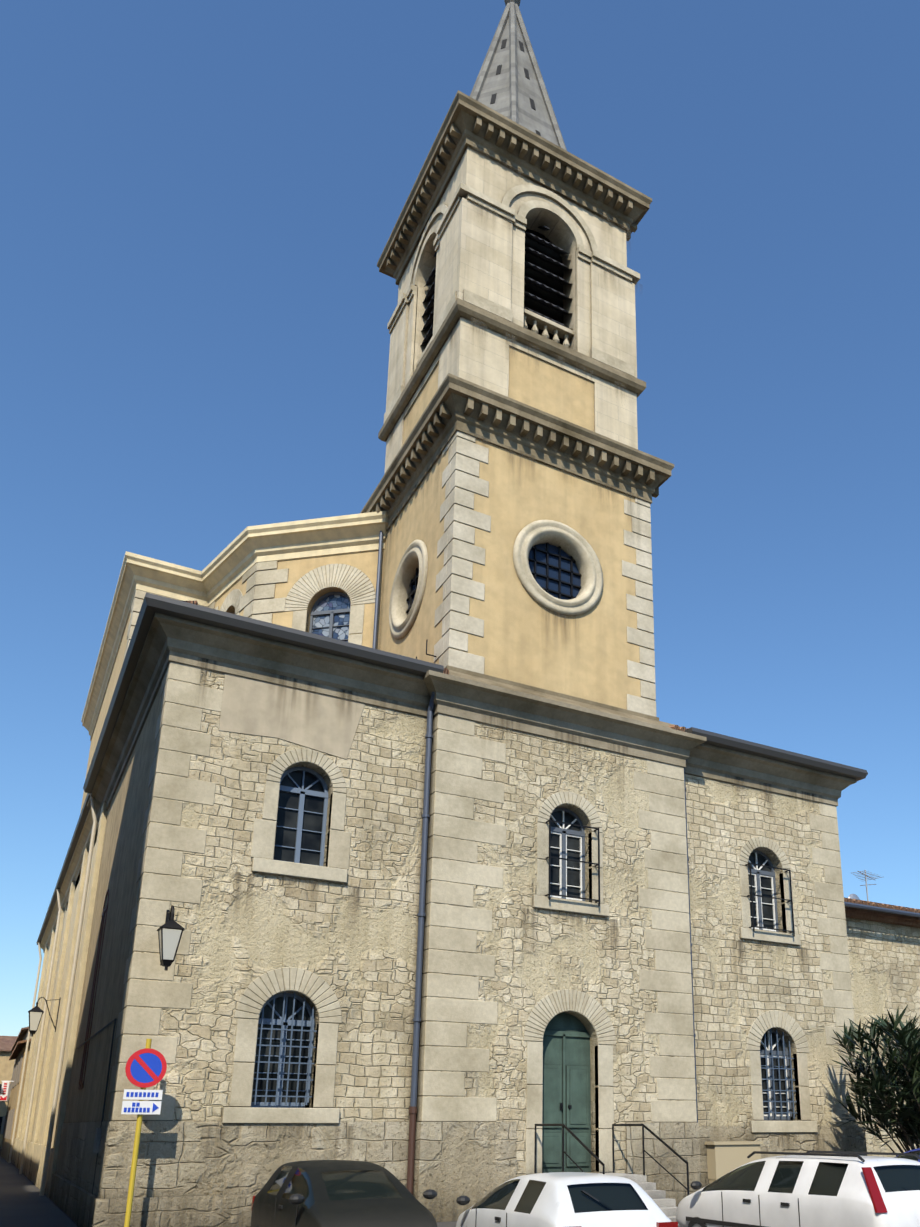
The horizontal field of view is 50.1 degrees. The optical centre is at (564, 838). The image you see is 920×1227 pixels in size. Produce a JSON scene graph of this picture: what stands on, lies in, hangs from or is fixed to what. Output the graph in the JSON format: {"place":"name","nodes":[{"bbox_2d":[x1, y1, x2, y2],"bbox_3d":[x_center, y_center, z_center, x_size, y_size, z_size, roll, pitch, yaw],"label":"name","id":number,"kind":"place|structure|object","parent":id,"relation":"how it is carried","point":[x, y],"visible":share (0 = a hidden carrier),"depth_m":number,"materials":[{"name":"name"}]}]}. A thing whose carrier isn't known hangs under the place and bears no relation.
{"place":"outdoors","nodes":[
{"label":"outdoors","id":0,"kind":"place"},
{"bbox_2d":[0,1052,23,1139],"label":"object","id":1,"kind":"object","parent":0,"point":[6,1126],"visible":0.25,"depth_m":53.37,"materials":[{"name":"beige paint"}]},
{"bbox_2d":[0,1081,13,1100],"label":"hotel sign","id":2,"kind":"object","parent":1,"relation":"attached to","point":[2,1092],"visible":0.77,"depth_m":54.52,"materials":[{"name":"white"}]},
{"bbox_2d":[0,1083,6,1099],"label":"red hotel sign lettering","id":3,"kind":"object","parent":2,"relation":"attached to","point":[2,1098],"visible":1,"depth_m":54.45},
{"bbox_2d":[20,830,97,1146],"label":"nave side wall","id":4,"kind":"structure","parent":0,"point":[49,1020],"depth_m":32.09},
{"bbox_2d":[8,793,107,1197],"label":"nave wall pilasters","id":5,"kind":"object","parent":4,"relation":"attached to","point":[34,1158],"visible":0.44,"depth_m":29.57,"materials":[{"name":"beige stone"}]},
{"bbox_2d":[40,808,98,952],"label":"cornice","id":6,"kind":"structure","parent":4,"relation":"attached to","point":[75,865],"depth_m":34.20,"materials":[{"name":"beige stone"}]},
{"bbox_2d":[36,793,89,944],"bbox_3d":[-19.835,2.007,38.073,0.190,0.180,26.800,9,-19,-29],"label":"nave wall gutter","id":7,"kind":"object","parent":6,"relation":"attached to","point":[78,830],"visible":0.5,"depth_m":33.69,"materials":[{"name":"grey metal"}]},
{"bbox_2d":[78,889,108,1089],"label":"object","id":8,"kind":"structure","parent":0,"point":[97,968],"depth_m":21.50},
{"bbox_2d":[93,1128,101,1152],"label":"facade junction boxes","id":9,"kind":"object","parent":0,"point":[97,1139],"visible":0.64,"depth_m":16.14,"materials":[{"name":"grey metal"}]},
{"bbox_2d":[64,686,161,1122],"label":"side wall","id":10,"kind":"structure","parent":0,"point":[121,855],"depth_m":19.82,"materials":[{"name":"beige stone"}]},
{"bbox_2d":[0,1147,680,1226],"bbox_3d":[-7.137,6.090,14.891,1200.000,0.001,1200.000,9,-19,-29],"label":"asphalt ground","id":11,"kind":"structure","parent":0,"point":[23,1203],"depth_m":20.60,"materials":[{"name":"grey asphalt"}]},
{"bbox_2d":[0,1042,30,1161],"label":"ochre houses","id":12,"kind":"structure","parent":11,"relation":"on","point":[6,1067],"depth_m":55.07,"materials":[{"name":"paint"}]},
{"bbox_2d":[0,1063,18,1134],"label":"house window glass","id":13,"kind":"object","parent":12,"relation":"in","point":[2,1117],"visible":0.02,"depth_m":83.46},
{"bbox_2d":[1,1029,31,1148],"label":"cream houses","id":14,"kind":"structure","parent":11,"relation":"on","point":[25,1036],"depth_m":70.25,"materials":[{"name":"beige paint"}]},
{"bbox_2d":[0,1027,30,1059],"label":"street house roofs","id":15,"kind":"structure","parent":14,"relation":"on","point":[14,1044],"depth_m":67.92,"materials":[{"name":"red tile"}]},
{"bbox_2d":[124,1039,151,1226],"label":"sign pole","id":16,"kind":"object","parent":11,"relation":"on","point":[133,1167],"visible":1,"depth_m":14.86,"materials":[{"name":"yellow metal"}]},
{"bbox_2d":[121,1089,162,1113],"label":"white sign plates","id":17,"kind":"object","parent":16,"relation":"attached to","point":[142,1105],"visible":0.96,"depth_m":15.10,"materials":[{"name":"white metal"}]},
{"bbox_2d":[124,1092,158,1111],"bbox_3d":[-6.547,4.084,15.091,0.500,0.300,0.004,9,-19,-29],"label":"sign lettering","id":18,"kind":"object","parent":17,"relation":"on","point":[155,1107],"visible":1,"depth_m":15.08},
{"bbox_2d":[125,1048,166,1087],"bbox_3d":[-6.552,3.588,15.247,0.600,0.600,0.024,9,-19,-29],"label":"no parking sign","id":19,"kind":"object","parent":16,"relation":"attached to","point":[144,1065],"visible":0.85,"depth_m":15.23,"materials":[{"name":"red metal"}]},
{"bbox_2d":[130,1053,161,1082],"bbox_3d":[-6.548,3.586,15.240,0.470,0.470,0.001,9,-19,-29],"label":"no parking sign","id":20,"kind":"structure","parent":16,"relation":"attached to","point":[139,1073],"depth_m":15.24,"materials":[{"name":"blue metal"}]},
{"bbox_2d":[250,1160,436,1226],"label":"car","id":21,"kind":"object","parent":11,"relation":"on","point":[329,1193],"visible":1,"depth_m":10.76,"materials":[{"name":"black metal"}]},
{"bbox_2d":[11,144,823,1226],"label":"runoff stains","id":22,"kind":"object","parent":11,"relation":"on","point":[315,884],"visible":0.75,"depth_m":19.15,"materials":[{"name":"grey stone"}]},
{"bbox_2d":[49,1121,866,1226],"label":"annex plinth blocks","id":23,"kind":"structure","parent":11,"relation":"on","point":[463,1158],"depth_m":17.18,"materials":[{"name":"beige stone"}]},
{"bbox_2d":[76,1018,115,1193],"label":"facade cables","id":24,"kind":"object","parent":23,"relation":"attached to","point":[114,1020],"visible":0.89,"depth_m":16.63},
{"bbox_2d":[108,670,426,1121],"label":"annex wall","id":25,"kind":"structure","parent":23,"relation":"on","point":[365,969],"depth_m":17.73,"materials":[{"name":"beige stone"}]},
{"bbox_2d":[157,905,184,970],"bbox_3d":[-6.558,1.651,16.099,0.391,1.105,0.756,9,-19,-29],"label":"wall lantern","id":26,"kind":"object","parent":25,"relation":"attached to","point":[170,931],"visible":1,"depth_m":15.82,"materials":[{"name":"black"}]},
{"bbox_2d":[251,767,328,1107],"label":"window grilles","id":27,"kind":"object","parent":25,"relation":"in","point":[302,792],"depth_m":17.62,"materials":[{"name":"black metal"}]},
{"bbox_2d":[219,674,364,758],"bbox_3d":[-5.134,-2.373,18.625,2.750,1.450,0.050,9,-19,-29],"label":"wall plaster patch","id":28,"kind":"object","parent":25,"relation":"attached to","point":[247,707],"visible":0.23,"depth_m":18.53,"materials":[{"name":"beige paint"}]},
{"bbox_2d":[407,1106,417,1194],"bbox_3d":[-2.765,5.834,17.499,0.143,1.970,0.150,9,-19,-29],"label":"annex downpipe foot","id":29,"kind":"object","parent":25,"relation":"attached to","point":[411,1146],"visible":0.75,"depth_m":17.53},
{"bbox_2d":[87,612,855,821],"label":"cornice","id":30,"kind":"structure","parent":25,"relation":"on","point":[169,639],"depth_m":20.30,"materials":[{"name":"beige stone"}]},
{"bbox_2d":[83,592,867,793],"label":"annex gutters","id":31,"kind":"object","parent":30,"relation":"attached to","point":[152,604],"visible":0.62,"depth_m":19.14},
{"bbox_2d":[449,670,679,730],"bbox_3d":[-0.087,-2.992,21.946,6.700,0.580,1.250,9,-19,-29],"label":"ledge","id":32,"kind":"object","parent":30,"relation":"on","point":[545,695],"visible":0.07,"depth_m":21.74,"materials":[{"name":"beige stone"}]},
{"bbox_2d":[445,665,658,720],"bbox_3d":[-1.494,-2.273,24.252,5.520,0.750,5.460,9,-19,-29],"label":"ledge","id":33,"kind":"object","parent":32,"relation":"on","point":[460,670],"visible":0.14,"depth_m":21.96,"materials":[{"name":"beige stone"}]},
{"bbox_2d":[109,662,861,1122],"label":"quoins","id":34,"kind":"object","parent":23,"relation":"on","point":[447,1068],"visible":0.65,"depth_m":18.93,"materials":[{"name":"beige stone"}]},
{"bbox_2d":[220,564,816,1173],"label":"window surrounds","id":35,"kind":"object","parent":23,"relation":"attached to","point":[354,584],"visible":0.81,"depth_m":19.28,"materials":[{"name":"beige stone"}]},
{"bbox_2d":[417,722,696,1176],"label":"stone wall","id":36,"kind":"structure","parent":23,"relation":"on","point":[532,778],"depth_m":20.15,"materials":[{"name":"beige stone"}]},
{"bbox_2d":[542,1013,590,1172],"bbox_3d":[-0.035,5.054,19.514,1.280,3.110,0.110,9,-19,-29],"label":"church door","id":37,"kind":"structure","parent":23,"relation":"attached to","point":[566,1060],"depth_m":19.50,"materials":[{"name":"green paint"}]},
{"bbox_2d":[560,1103,571,1109],"bbox_3d":[0.023,5.332,19.379,0.250,0.140,0.065,9,-19,-29],"label":"door knob","id":38,"kind":"object","parent":37,"relation":"attached to","point":[561,1106],"visible":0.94,"depth_m":19.35,"materials":[{"name":"black metal"}]},
{"bbox_2d":[685,774,862,1126],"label":"stone wall","id":39,"kind":"structure","parent":23,"relation":"on","point":[726,822],"depth_m":23.00,"materials":[{"name":"beige stone"}]},
{"bbox_2d":[456,1172,677,1226],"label":"white car","id":40,"kind":"object","parent":11,"relation":"on","point":[567,1199],"visible":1,"depth_m":9.54,"materials":[{"name":"silver metal"}]},
{"bbox_2d":[597,1172,678,1225],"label":"door steps","id":41,"kind":"structure","parent":11,"relation":"on","point":[667,1207],"depth_m":17.60,"materials":[{"name":"stone"}]},
{"bbox_2d":[534,1124,688,1195],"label":"step railings","id":42,"kind":"object","parent":41,"relation":"on","point":[613,1125],"visible":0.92,"depth_m":17.70,"materials":[{"name":"black metal"}]},
{"bbox_2d":[705,1141,762,1183],"bbox_3d":[3.654,7.181,20.888,1.350,1.310,0.340,9,-19,-29],"label":"utility box","id":43,"kind":"object","parent":11,"relation":"on","point":[724,1158],"visible":0.5,"depth_m":20.76,"materials":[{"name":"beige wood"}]},
{"bbox_2d":[676,1150,919,1226],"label":"car","id":44,"kind":"object","parent":11,"relation":"on","point":[811,1188],"visible":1,"depth_m":11.26,"materials":[{"name":"clear metal"}]},
{"bbox_2d":[823,1005,919,1155],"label":"oleander","id":45,"kind":"object","parent":11,"relation":"on","point":[908,1034],"depth_m":20.93,"materials":[{"name":"green plant"}]},
{"bbox_2d":[846,917,919,1156],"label":"stone wall","id":46,"kind":"structure","parent":11,"relation":"on","point":[884,961],"depth_m":29.20,"materials":[{"name":"beige stone"}]},
{"bbox_2d":[848,870,881,900],"bbox_3d":[10.543,1.878,33.968,0.863,1.700,2.016,-11,-20,32],"label":"tv antenna","id":47,"kind":"object","parent":46,"relation":"on","point":[853,896],"visible":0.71,"depth_m":34.14,"materials":[{"name":"silver metal"}]},
{"bbox_2d":[844,902,919,917],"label":"gutter","id":48,"kind":"object","parent":46,"relation":"attached to","point":[879,909],"depth_m":28.95,"materials":[{"name":"grey metal"}]},
{"bbox_2d":[844,897,919,927],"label":"roof","id":49,"kind":"structure","parent":46,"relation":"on","point":[878,916],"depth_m":29.35,"materials":[{"name":"brown tile"}]},
{"bbox_2d":[894,1148,919,1161],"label":"car","id":50,"kind":"object","parent":11,"relation":"on","point":[917,1151],"depth_m":17.86,"materials":[{"name":"clear metal"}]},
{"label":"nave","id":51,"kind":"object","parent":11,"relation":"on","visible":0},
{"bbox_2d":[28,997,60,1036],"bbox_3d":[-17.079,5.822,31.861,0.890,1.300,0.460,9,-19,-29],"label":"street lamp","id":52,"kind":"object","parent":51,"relation":"attached to","point":[36,1012],"visible":1,"depth_m":31.62,"materials":[{"name":"black"}]},
{"bbox_2d":[67,550,383,905],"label":"choir walls","id":53,"kind":"structure","parent":51,"relation":"on","point":[366,563],"depth_m":26.63,"materials":[{"name":"beige paint"}]},
{"bbox_2d":[123,561,288,661],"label":"quoins","id":54,"kind":"object","parent":53,"relation":"attached to","point":[251,603],"visible":0.12,"depth_m":26.81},
{"bbox_2d":[81,511,388,740],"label":"cornice","id":55,"kind":"structure","parent":53,"relation":"attached to","point":[236,559],"depth_m":28.13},
{"bbox_2d":[312,595,350,641],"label":"stained glass panes","id":56,"kind":"object","parent":53,"relation":"on","point":[333,602],"depth_m":26.42,"materials":[{"name":"blue glass"}]},
{"bbox_2d":[372,531,382,648],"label":"choir downpipes","id":57,"kind":"object","parent":53,"relation":"attached to","point":[377,589],"visible":0.19,"depth_m":25.83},
{"bbox_2d":[252,771,786,1114],"bbox_3d":[-11.709,4.813,28.220,11.204,6.510,33.449,23,-28,-52],"label":"window glass","id":58,"kind":"object","parent":51,"relation":"attached to","point":[287,837],"depth_m":18.48,"materials":[{"name":"glass"}]},
{"bbox_2d":[184,600,688,731],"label":"annex roof tiles","id":59,"kind":"object","parent":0,"point":[675,727],"visible":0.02,"depth_m":22.94,"materials":[{"name":"tile"}]},
{"bbox_2d":[0,0,919,1035],"label":"sky","id":60,"kind":"structure","parent":0,"point":[201,201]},
{"bbox_2d":[234,592,792,1120],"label":"window frames","id":61,"kind":"structure","parent":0,"point":[582,834],"depth_m":22.93,"materials":[{"name":"grey wood"}]},
{"bbox_2d":[550,811,789,1115],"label":"window frames","id":62,"kind":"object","parent":61,"relation":"attached to","point":[580,887],"depth_m":22.49,"materials":[{"name":"white wood"}]},
{"bbox_2d":[378,436,654,709],"bbox_3d":[-1.509,-5.287,25.171,5.400,7.050,5.400,9,-19,-29],"label":"tower shaft","id":63,"kind":"object","parent":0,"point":[592,656],"visible":0.33,"depth_m":22.95,"materials":[{"name":"beige paint"}]},
{"bbox_2d":[389,520,602,638],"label":"tower oculus surrounds","id":64,"kind":"object","parent":63,"relation":"attached to","point":[573,543],"visible":0.94,"depth_m":23.33,"materials":[{"name":"beige stone"}]},
{"bbox_2d":[406,542,581,612],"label":"tower oculus bars","id":65,"kind":"object","parent":64,"relation":"in","point":[546,576],"visible":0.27,"depth_m":23.36,"materials":[{"name":"black metal"}]},
{"bbox_2d":[408,544,580,612],"bbox_3d":[-1.946,-6.211,23.719,1.131,1.600,4.554,47,-49,-68],"label":"round window glass","id":66,"kind":"object","parent":64,"relation":"in","point":[553,573],"visible":0.31,"depth_m":23.36,"materials":[{"name":"blue glass"}]},
{"bbox_2d":[360,373,673,531],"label":"cornice","id":67,"kind":"structure","parent":63,"relation":"on","point":[453,393],"depth_m":23.77,"materials":[{"name":"beige stone"}]},
{"bbox_2d":[384,316,637,473],"bbox_3d":[-1.595,-10.575,26.682,5.140,2.450,5.140,9,-19,-29],"label":"tower wall band","id":68,"kind":"object","parent":67,"relation":"on","point":[468,356],"visible":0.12,"depth_m":24.52,"materials":[{"name":"beige stone"}]},
{"bbox_2d":[403,346,593,443],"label":"tower panels","id":69,"kind":"object","parent":68,"relation":"attached to","point":[560,393],"visible":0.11,"depth_m":24.72,"materials":[{"name":"beige paint"}]},
{"bbox_2d":[378,298,645,441],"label":"cornice","id":70,"kind":"structure","parent":68,"relation":"on","point":[487,319],"depth_m":24.89,"materials":[{"name":"beige stone"}]},
{"bbox_2d":[386,197,636,409],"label":"tower belfry piers","id":71,"kind":"structure","parent":70,"relation":"on","point":[484,257],"depth_m":25.40,"materials":[{"name":"beige stone"}]},
{"bbox_2d":[384,182,639,422],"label":"tower belfry capitals","id":72,"kind":"object","parent":71,"relation":"attached to","point":[520,222],"visible":0.52,"depth_m":25.48,"materials":[{"name":"beige stone"}]},
{"bbox_2d":[398,145,626,372],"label":"belfry wall","id":73,"kind":"structure","parent":68,"relation":"on","point":[484,174],"depth_m":26.59,"materials":[{"name":"stone"}]},
{"bbox_2d":[416,308,573,366],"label":"tower balustrades","id":74,"kind":"object","parent":73,"relation":"on","point":[546,325],"visible":0.19,"depth_m":25.45,"materials":[{"name":"beige stone"}]},
{"bbox_2d":[420,225,572,345],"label":"louvers","id":75,"kind":"object","parent":73,"relation":"on","point":[430,295],"visible":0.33,"depth_m":26.35,"materials":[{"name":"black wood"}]},
{"bbox_2d":[407,184,597,290],"bbox_3d":[-2.089,-16.700,26.689,2.185,1.500,5.713,47,-49,-68],"label":"arch molding","id":76,"kind":"object","parent":73,"relation":"attached to","point":[523,211],"visible":0.69,"depth_m":26.50,"materials":[{"name":"beige stone"}]},
{"bbox_2d":[377,90,651,284],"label":"cornice","id":77,"kind":"structure","parent":73,"relation":"attached to","point":[464,111],"depth_m":26.49,"materials":[{"name":"beige stone"}]},
{"bbox_2d":[387,116,636,285],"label":"cornice brackets","id":78,"kind":"object","parent":77,"relation":"attached to","point":[439,162],"visible":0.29,"depth_m":26.65,"materials":[{"name":"beige stone"}]},
{"bbox_2d":[470,0,566,150],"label":"ribs","id":79,"kind":"object","parent":73,"relation":"on","point":[512,12],"visible":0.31,"depth_m":29.50,"materials":[{"name":"grey stone"}]},
{"bbox_2d":[478,18,558,145],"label":"spire","id":80,"kind":"structure","parent":73,"relation":"on","point":[533,120],"depth_m":28.70,"materials":[{"name":"grey stone"}]},
{"bbox_2d":[490,39,540,135],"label":"spire openings","id":81,"kind":"object","parent":80,"relation":"in","point":[498,71],"visible":0.12,"depth_m":29.19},
{"bbox_2d":[524,229,562,344],"bbox_3d":[-1.638,-14.586,27.843,3.440,5.200,3.440,9,-19,-29],"label":"dark belfry cavity","id":82,"kind":"object","parent":73,"relation":"in","point":[540,308],"depth_m":26.59,"materials":[{"name":"black"}]},
{"bbox_2d":[372,397,658,511],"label":"cornice brackets","id":83,"kind":"object","parent":67,"relation":"attached to","point":[482,416],"visible":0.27,"depth_m":23.87,"materials":[{"name":"beige stone"}]},
{"bbox_2d":[434,431,655,716],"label":"quoins","id":84,"kind":"object","parent":63,"relation":"attached to","point":[451,513],"visible":0.69,"depth_m":22.31,"materials":[{"name":"beige stone"}]},
{"bbox_2d":[252,992,796,1117],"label":"window grilles","id":85,"kind":"object","parent":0,"point":[309,1063],"depth_m":17.24,"materials":[{"name":"black metal"}]},
{"bbox_2d":[410,692,697,1122],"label":"downspouts","id":86,"kind":"object","parent":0,"point":[421,915],"visible":0.62,"depth_m":18.96,"materials":[{"name":"grey metal"}]},
{"bbox_2d":[545,819,794,936],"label":"iron window bars","id":87,"kind":"object","parent":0,"point":[598,865],"visible":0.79,"depth_m":20.80,"materials":[{"name":"black metal"}]}
]}

